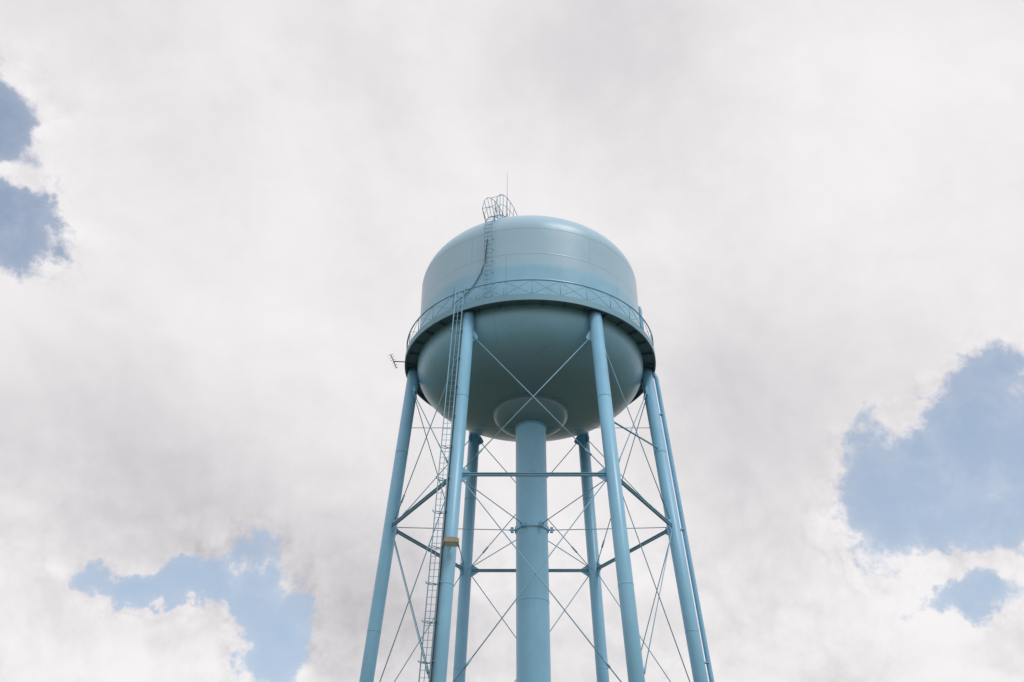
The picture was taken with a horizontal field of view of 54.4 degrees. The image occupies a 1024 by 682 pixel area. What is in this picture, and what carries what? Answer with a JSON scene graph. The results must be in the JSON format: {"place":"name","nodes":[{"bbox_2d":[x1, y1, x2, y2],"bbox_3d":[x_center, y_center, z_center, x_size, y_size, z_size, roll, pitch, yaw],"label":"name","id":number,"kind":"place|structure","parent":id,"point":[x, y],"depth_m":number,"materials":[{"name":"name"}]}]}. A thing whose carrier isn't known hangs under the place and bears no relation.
{"place":"outdoors","nodes":[
{"label":"outdoors","id":0,"kind":"place"},
{"bbox_2d":[0,0,1023,681],"label":"sky","id":1,"kind":"structure","parent":0,"point":[223,223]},
{"bbox_2d":[359,194,713,681],"bbox_3d":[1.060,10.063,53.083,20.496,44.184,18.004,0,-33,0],"label":"water tower","id":2,"kind":"structure","parent":0,"point":[530,338],"depth_m":54.02,"materials":[{"name":"metal"}]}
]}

